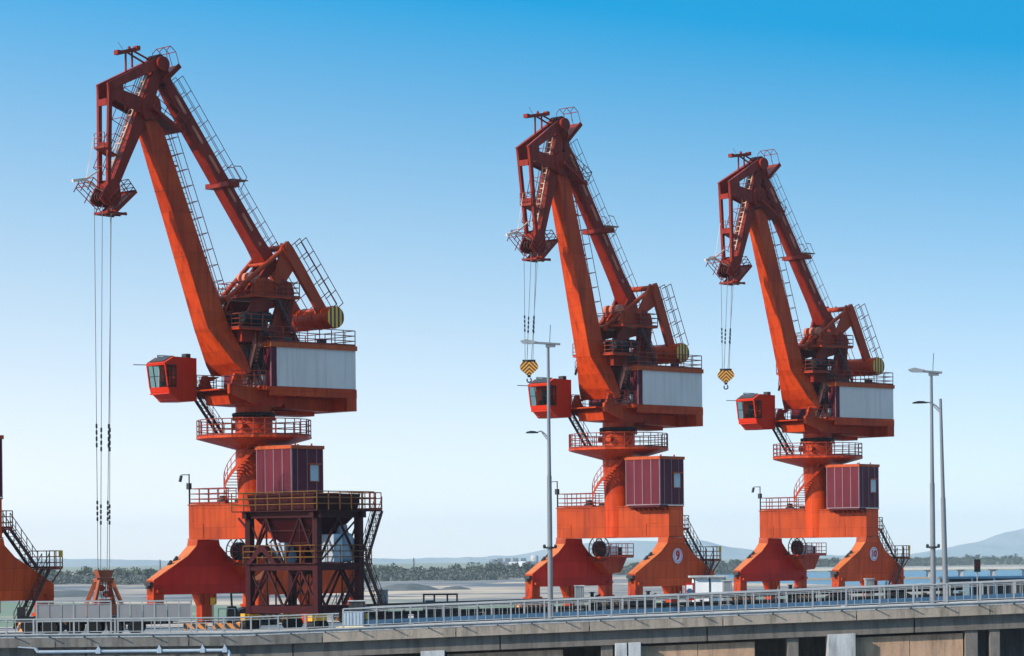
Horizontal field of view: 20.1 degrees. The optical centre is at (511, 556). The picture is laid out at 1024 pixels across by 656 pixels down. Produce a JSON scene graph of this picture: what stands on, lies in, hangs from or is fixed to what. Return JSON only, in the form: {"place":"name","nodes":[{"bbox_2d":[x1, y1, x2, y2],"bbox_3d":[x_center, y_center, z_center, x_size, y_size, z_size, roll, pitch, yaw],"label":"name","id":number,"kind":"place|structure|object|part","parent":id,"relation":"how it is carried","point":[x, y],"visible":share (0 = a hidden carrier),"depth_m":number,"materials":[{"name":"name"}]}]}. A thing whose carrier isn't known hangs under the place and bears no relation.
{"place":"outdoors","nodes":[
{"label":"outdoors","id":0,"kind":"place"},
{"bbox_2d":[19,557,842,566],"bbox_3d":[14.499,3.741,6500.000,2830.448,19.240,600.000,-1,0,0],"label":"hills","id":1,"kind":"structure","parent":0,"point":[85,562],"depth_m":6321.36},
{"bbox_2d":[0,601,917,631],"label":"quay","id":2,"kind":"structure","parent":0,"point":[175,624],"depth_m":193.50,"materials":[{"name":"concrete"}]},
{"bbox_2d":[183,623,207,629],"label":"striped barrier","id":3,"kind":"object","parent":2,"relation":"on","point":[201,625],"visible":0.67,"depth_m":182.90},
{"bbox_2d":[210,598,214,622],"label":"warning board","id":4,"kind":"object","parent":2,"relation":"on","point":[212,601],"visible":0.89,"depth_m":187.00,"materials":[{"name":"yellow paint"}]},
{"bbox_2d":[213,623,239,629],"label":"striped barrier","id":5,"kind":"object","parent":2,"relation":"on","point":[229,626],"visible":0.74,"depth_m":182.90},
{"bbox_2d":[218,608,234,622],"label":"fence","id":6,"kind":"object","parent":2,"relation":"on","point":[226,608],"visible":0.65,"depth_m":185.98,"materials":[{"name":"metal"}]},
{"bbox_2d":[226,592,267,623],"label":"forklift","id":7,"kind":"object","parent":2,"relation":"on","point":[229,612],"visible":0.35,"depth_m":192.98,"materials":[{"name":"grey metal"}]},
{"bbox_2d":[231,490,390,629],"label":"hopper","id":8,"kind":"object","parent":2,"relation":"on","point":[309,533],"visible":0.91,"depth_m":181.83,"materials":[{"name":"red paint"}]},
{"bbox_2d":[377,589,388,611],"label":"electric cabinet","id":9,"kind":"object","parent":2,"relation":"on","point":[385,591],"visible":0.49,"depth_m":187.40,"materials":[{"name":"metal"}]},
{"bbox_2d":[423,593,457,609],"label":"open shelter","id":10,"kind":"object","parent":2,"relation":"on","point":[446,594],"visible":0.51,"depth_m":191.50,"materials":[{"name":"grey paint"}]},
{"bbox_2d":[0,602,918,633],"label":"crane rail","id":11,"kind":"object","parent":2,"relation":"on","point":[185,622],"depth_m":196.16,"materials":[{"name":"grey metal"}]},
{"bbox_2d":[0,435,65,631],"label":"portal crane","id":12,"kind":"object","parent":11,"relation":"on","point":[21,581],"visible":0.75,"depth_m":179.66,"materials":[{"name":"orange paint"}]},
{"bbox_2d":[72,42,375,624],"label":"portal crane","id":13,"kind":"object","parent":11,"relation":"on","point":[272,370],"visible":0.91,"depth_m":200.86,"materials":[{"name":"orange paint"}]},
{"bbox_2d":[84,570,122,625],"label":"grab bucket","id":14,"kind":"object","parent":13,"relation":"hanging from","point":[102,576],"visible":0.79,"depth_m":194.03,"materials":[{"name":"red paint"}]},
{"bbox_2d":[704,149,909,599],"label":"portal crane","id":15,"kind":"object","parent":11,"relation":"on","point":[823,405],"visible":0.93,"depth_m":254.84,"materials":[{"name":"orange paint"}]},
{"bbox_2d":[717,369,733,389],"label":"hook block","id":16,"kind":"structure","parent":15,"relation":"hanging from","point":[725,376],"depth_m":249.05,"materials":[{"name":"yellow metal"}]},
{"bbox_2d":[589,592,600,604],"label":"valve unit","id":17,"kind":"object","parent":2,"relation":"on","point":[592,595],"visible":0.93,"depth_m":188.49,"materials":[{"name":"grey metal"}]},
{"bbox_2d":[506,107,720,609],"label":"portal crane","id":18,"kind":"object","parent":2,"relation":"on","point":[627,391],"visible":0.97,"depth_m":229.74,"materials":[{"name":"orange paint"}]},
{"bbox_2d":[520,360,537,382],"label":"hook block","id":19,"kind":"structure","parent":18,"relation":"hanging from","point":[528,368],"depth_m":224.60,"materials":[{"name":"yellow metal"}]},
{"bbox_2d":[645,591,656,602],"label":"valve unit","id":20,"kind":"object","parent":2,"relation":"on","point":[648,601],"visible":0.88,"depth_m":188.35,"materials":[{"name":"grey metal"}]},
{"bbox_2d":[366,585,962,622],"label":"pipe rack","id":21,"kind":"object","parent":2,"relation":"on","point":[774,600],"visible":0.52,"depth_m":185.84,"materials":[{"name":"grey metal"}]},
{"bbox_2d":[374,598,1023,625],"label":"guard wall","id":22,"kind":"structure","parent":2,"relation":"on","point":[468,614],"depth_m":188.00,"materials":[{"name":"grey metal"}]},
{"bbox_2d":[574,585,584,610],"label":"electric cabinet","id":23,"kind":"object","parent":22,"relation":"attached to","point":[579,590],"visible":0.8,"depth_m":187.40,"materials":[{"name":"metal"}]},
{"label":"door panel","id":24,"kind":"part","parent":23,"relation":"part of","materials":[{"name":"metal"}]},
{"bbox_2d":[721,580,731,604],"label":"electric cabinet","id":25,"kind":"object","parent":22,"relation":"attached to","point":[726,585],"visible":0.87,"depth_m":187.40,"materials":[{"name":"metal"}]},
{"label":"door panel","id":26,"kind":"part","parent":25,"relation":"part of","materials":[{"name":"metal"}]},
{"bbox_2d":[788,584,798,598],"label":"valve unit","id":27,"kind":"object","parent":22,"relation":"attached to","point":[790,587],"visible":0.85,"depth_m":188.48,"materials":[{"name":"grey metal"}]},
{"bbox_2d":[863,578,874,595],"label":"electric cabinet","id":28,"kind":"object","parent":22,"relation":"attached to","point":[868,581],"visible":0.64,"depth_m":187.40,"materials":[{"name":"metal"}]},
{"bbox_2d":[688,575,727,601],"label":"kiosk","id":29,"kind":"object","parent":2,"relation":"on","point":[707,583],"visible":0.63,"depth_m":192.00,"materials":[{"name":"white paint"}]},
{"bbox_2d":[938,576,1023,594],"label":"store","id":30,"kind":"structure","parent":2,"relation":"on","point":[999,590],"depth_m":196.00,"materials":[{"name":"blue metal"}]},
{"bbox_2d":[953,584,969,594],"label":"window","id":31,"kind":"structure","parent":30,"relation":"in","point":[966,589],"depth_m":195.94,"materials":[{"name":"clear glass"}]},
{"bbox_2d":[0,568,939,626],"bbox_3d":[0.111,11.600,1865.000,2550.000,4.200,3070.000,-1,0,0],"label":"ground","id":32,"kind":"structure","parent":0,"point":[504,588],"depth_m":907.39,"materials":[{"name":"grey concrete"}]},
{"bbox_2d":[54,590,115,597],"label":"mound","id":33,"kind":"object","parent":32,"relation":"on","point":[74,593],"visible":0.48,"depth_m":945.17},
{"bbox_2d":[372,583,439,591],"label":"mound","id":34,"kind":"object","parent":32,"relation":"on","point":[408,587],"visible":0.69,"depth_m":972.09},
{"bbox_2d":[440,586,471,589],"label":"mound","id":35,"kind":"object","parent":32,"relation":"on","point":[454,588],"visible":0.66,"depth_m":1003.75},
{"bbox_2d":[490,558,535,566],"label":"factory","id":36,"kind":"structure","parent":32,"relation":"on","point":[507,561],"depth_m":1616.80,"materials":[{"name":"white paint"}]},
{"bbox_2d":[531,555,537,563],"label":"silo","id":37,"kind":"object","parent":36,"relation":"on","point":[534,557],"visible":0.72,"depth_m":1618.15,"materials":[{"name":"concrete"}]},
{"bbox_2d":[35,553,1022,580],"bbox_3d":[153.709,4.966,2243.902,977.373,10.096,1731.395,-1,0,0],"label":"distant woodland","id":38,"kind":"object","parent":32,"relation":"on","point":[85,570],"visible":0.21,"depth_m":1463.40,"materials":[{"name":"green plant"}]},
{"bbox_2d":[47,557,1023,584],"bbox_3d":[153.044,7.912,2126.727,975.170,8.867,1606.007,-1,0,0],"label":"young tree belt","id":39,"kind":"object","parent":32,"relation":"on","point":[410,576],"visible":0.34,"depth_m":1398.76,"materials":[{"name":"green plant"}]},
{"bbox_2d":[726,577,937,580],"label":"embankment","id":40,"kind":"structure","parent":32,"relation":"on","point":[831,578],"depth_m":1395.00,"materials":[{"name":"grey concrete"}]},
{"bbox_2d":[0,0,1023,560],"label":"sky","id":41,"kind":"structure","parent":0,"point":[384,135],"materials":[{"name":"blue"}]},
{"bbox_2d":[13,599,1023,641],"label":"bridge deck","id":42,"kind":"structure","parent":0,"point":[545,618],"depth_m":179.44,"materials":[{"name":"concrete"}]},
{"bbox_2d":[0,638,55,647],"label":"bridge fascia","id":43,"kind":"structure","parent":42,"relation":"attached to","point":[24,642],"depth_m":172.00,"materials":[{"name":"concrete"}]},
{"bbox_2d":[17,607,59,633],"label":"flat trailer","id":44,"kind":"object","parent":42,"relation":"on","point":[21,612],"visible":0.49,"depth_m":175.20,"materials":[{"name":"black metal"}]},
{"bbox_2d":[36,600,111,633],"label":"screen panel","id":45,"kind":"object","parent":42,"relation":"on","point":[99,610],"visible":1,"depth_m":173.60,"materials":[{"name":"metal"}]},
{"bbox_2d":[66,615,158,633],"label":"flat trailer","id":46,"kind":"object","parent":42,"relation":"on","point":[94,626],"visible":0.45,"depth_m":175.60,"materials":[{"name":"black metal"}]},
{"bbox_2d":[56,637,188,646],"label":"bridge fascia","id":47,"kind":"structure","parent":42,"relation":"attached to","point":[120,641],"depth_m":172.00,"materials":[{"name":"concrete"}]},
{"bbox_2d":[18,644,230,655],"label":"drain pipe","id":48,"kind":"object","parent":47,"relation":"attached to","point":[202,649],"visible":1,"depth_m":171.84,"materials":[{"name":"metal"}]},
{"bbox_2d":[117,600,191,632],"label":"screen panel","id":49,"kind":"object","parent":42,"relation":"on","point":[150,610],"visible":1,"depth_m":173.60,"materials":[{"name":"metal"}]},
{"bbox_2d":[189,633,321,645],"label":"bridge fascia","id":50,"kind":"structure","parent":42,"relation":"attached to","point":[254,639],"depth_m":172.00,"materials":[{"name":"concrete"}]},
{"bbox_2d":[336,626,364,627],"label":"cream plinth","id":51,"kind":"structure","parent":42,"relation":"on","point":[349,626],"depth_m":173.26,"materials":[{"name":"paint"}]},
{"bbox_2d":[344,611,363,625],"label":"storage box","id":52,"kind":"object","parent":42,"relation":"on","point":[357,618],"visible":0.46,"depth_m":176.50,"materials":[{"name":"grey paint"}]},
{"bbox_2d":[344,612,361,625],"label":"door panel","id":53,"kind":"structure","parent":52,"relation":"in","point":[354,612],"depth_m":176.45,"materials":[{"name":"grey paint"}]},
{"bbox_2d":[348,600,365,621],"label":"electric cabinet","id":54,"kind":"object","parent":42,"relation":"on","point":[356,603],"visible":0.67,"depth_m":178.50,"materials":[{"name":"grey metal"}]},
{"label":"door panel","id":55,"kind":"part","parent":54,"relation":"part of","materials":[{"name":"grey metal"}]},
{"bbox_2d":[323,627,454,641],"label":"bridge fascia","id":56,"kind":"structure","parent":42,"relation":"attached to","point":[387,634],"depth_m":172.00,"materials":[{"name":"concrete"}]},
{"bbox_2d":[0,600,1023,637],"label":"bridge kerb","id":57,"kind":"structure","parent":42,"relation":"attached to","point":[520,623],"depth_m":171.98,"materials":[{"name":"concrete"}]},
{"bbox_2d":[0,613,338,633],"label":"bridge railing","id":58,"kind":"object","parent":57,"relation":"on","point":[169,620],"visible":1,"depth_m":172.07,"materials":[{"name":"metal"}]},
{"bbox_2d":[0,600,1023,637],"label":"conduit pipe","id":59,"kind":"object","parent":57,"relation":"attached to","point":[462,624],"visible":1,"depth_m":171.89,"materials":[{"name":"metal"}]},
{"bbox_2d":[341,580,1023,627],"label":"bridge railing","id":60,"kind":"object","parent":57,"relation":"on","point":[678,598],"visible":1,"depth_m":172.07,"materials":[{"name":"metal"}]},
{"bbox_2d":[456,622,588,636],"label":"bridge fascia","id":61,"kind":"structure","parent":42,"relation":"attached to","point":[523,629],"depth_m":172.00,"materials":[{"name":"concrete"}]},
{"bbox_2d":[33,613,1023,647],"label":"bridge fascia","id":62,"kind":"structure","parent":42,"relation":"attached to","point":[493,635],"depth_m":172.38,"materials":[{"name":"concrete"}]},
{"bbox_2d":[520,325,559,618],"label":"street lamp","id":63,"kind":"object","parent":42,"relation":"on","point":[549,548],"visible":0.89,"depth_m":176.39,"materials":[{"name":"grey metal"}]},
{"bbox_2d":[590,616,721,630],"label":"bridge fascia","id":64,"kind":"structure","parent":42,"relation":"attached to","point":[654,623],"depth_m":172.00,"materials":[{"name":"concrete"}]},
{"bbox_2d":[293,627,1023,655],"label":"bridge back wall","id":65,"kind":"structure","parent":42,"relation":"attached to","point":[1011,641],"depth_m":178.00,"materials":[{"name":"concrete"}]},
{"bbox_2d":[365,579,1023,618],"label":"bridge railing","id":66,"kind":"object","parent":42,"relation":"on","point":[687,603],"visible":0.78,"depth_m":180.78,"materials":[{"name":"metal"}]},
{"bbox_2d":[364,593,1023,623],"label":"blue kick plate","id":67,"kind":"object","parent":66,"relation":"attached to","point":[673,609],"visible":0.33,"depth_m":180.65,"materials":[{"name":"paint"}]},
{"bbox_2d":[723,611,855,625],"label":"bridge fascia","id":68,"kind":"structure","parent":42,"relation":"attached to","point":[791,618],"depth_m":172.00,"materials":[{"name":"concrete"}]},
{"bbox_2d":[856,605,989,619],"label":"bridge fascia","id":69,"kind":"structure","parent":42,"relation":"attached to","point":[921,612],"depth_m":172.00,"materials":[{"name":"concrete"}]},
{"bbox_2d":[908,353,941,603],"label":"street lamp","id":70,"kind":"object","parent":42,"relation":"on","point":[932,546],"visible":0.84,"depth_m":176.39,"materials":[{"name":"grey metal"}]},
{"bbox_2d":[912,399,948,602],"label":"street lamp","id":71,"kind":"object","parent":42,"relation":"on","point":[944,543],"visible":0.98,"depth_m":173.30,"materials":[{"name":"grey metal"}]},
{"bbox_2d":[974,559,980,601],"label":"signal board","id":72,"kind":"object","parent":42,"relation":"on","point":[977,566],"visible":0.98,"depth_m":173.88,"materials":[{"name":"metal"}]},
{"bbox_2d":[989,604,1023,614],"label":"bridge fascia","id":73,"kind":"structure","parent":42,"relation":"attached to","point":[1008,609],"depth_m":172.00,"materials":[{"name":"concrete"}]},
{"bbox_2d":[32,556,1023,571],"bbox_3d":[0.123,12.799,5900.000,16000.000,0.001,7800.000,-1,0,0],"label":"ground","id":74,"kind":"structure","parent":0,"point":[446,565],"depth_m":4784.67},
{"bbox_2d":[411,540,844,560],"bbox_3d":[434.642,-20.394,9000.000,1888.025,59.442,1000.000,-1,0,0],"label":"hills","id":75,"kind":"structure","parent":0,"point":[642,549],"depth_m":8747.43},
{"bbox_2d":[685,583,693,599],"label":"notice board","id":76,"kind":"object","parent":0,"point":[689,587],"visible":0.72,"depth_m":190.99,"materials":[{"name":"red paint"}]},
{"bbox_2d":[714,570,1021,584],"bbox_3d":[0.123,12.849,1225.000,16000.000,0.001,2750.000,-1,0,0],"label":"river","id":77,"kind":"structure","parent":0,"point":[920,574],"depth_m":1613.06,"materials":[{"name":"blue liquid"}]},
{"bbox_2d":[421,650,444,655],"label":"pier","id":78,"kind":"structure","parent":77,"relation":"in","point":[434,653],"depth_m":172.20,"materials":[{"name":"concrete"}]},
{"bbox_2d":[447,649,562,655],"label":"pier wall","id":79,"kind":"structure","parent":77,"relation":"in","point":[540,653],"depth_m":172.97,"materials":[{"name":"brown concrete"}]},
{"bbox_2d":[600,645,612,655],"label":"pier","id":80,"kind":"structure","parent":77,"relation":"in","point":[606,650],"depth_m":172.75,"materials":[{"name":"concrete"}]},
{"bbox_2d":[614,643,626,655],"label":"pier","id":81,"kind":"structure","parent":77,"relation":"in","point":[620,649],"depth_m":172.20,"materials":[{"name":"concrete"}]},
{"bbox_2d":[628,642,640,655],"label":"pier","id":82,"kind":"structure","parent":77,"relation":"in","point":[634,648],"depth_m":172.21,"materials":[{"name":"concrete"}]},
{"bbox_2d":[641,641,754,655],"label":"pier wall","id":83,"kind":"structure","parent":82,"relation":"attached to","point":[730,649],"depth_m":172.97,"materials":[{"name":"brown concrete"}]},
{"bbox_2d":[785,637,798,655],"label":"pier","id":84,"kind":"structure","parent":77,"relation":"in","point":[791,646],"depth_m":172.75,"materials":[{"name":"concrete"}]},
{"bbox_2d":[826,633,855,655],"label":"pier","id":85,"kind":"structure","parent":77,"relation":"in","point":[840,644],"depth_m":172.15,"materials":[{"name":"concrete"}]},
{"bbox_2d":[856,633,962,655],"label":"pier wall","id":86,"kind":"structure","parent":77,"relation":"in","point":[949,644],"depth_m":172.97,"materials":[{"name":"brown concrete"}]},
{"bbox_2d":[807,565,1023,577],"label":"viaduct","id":87,"kind":"object","parent":77,"relation":"in","point":[962,569],"visible":0.38,"depth_m":1436.00,"materials":[{"name":"concrete"}]},
{"bbox_2d":[961,630,977,655],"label":"pier","id":88,"kind":"structure","parent":77,"relation":"in","point":[970,642],"depth_m":172.65,"materials":[{"name":"concrete"}]},
{"bbox_2d":[986,629,999,655],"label":"pier","id":89,"kind":"structure","parent":77,"relation":"in","point":[992,642],"depth_m":172.65,"materials":[{"name":"concrete"}]},
{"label":"pier","id":90,"kind":"structure","parent":77,"relation":"in","visible":0},
{"bbox_2d":[0,614,1023,655],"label":"bridge girder","id":91,"kind":"object","parent":90,"relation":"on","point":[671,635],"visible":1,"depth_m":172.50,"materials":[{"name":"concrete"}]},
{"bbox_2d":[843,528,1023,557],"bbox_3d":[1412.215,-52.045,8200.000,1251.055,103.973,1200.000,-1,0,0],"label":"hills","id":92,"kind":"structure","parent":0,"point":[1006,543],"depth_m":7910.43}
]}

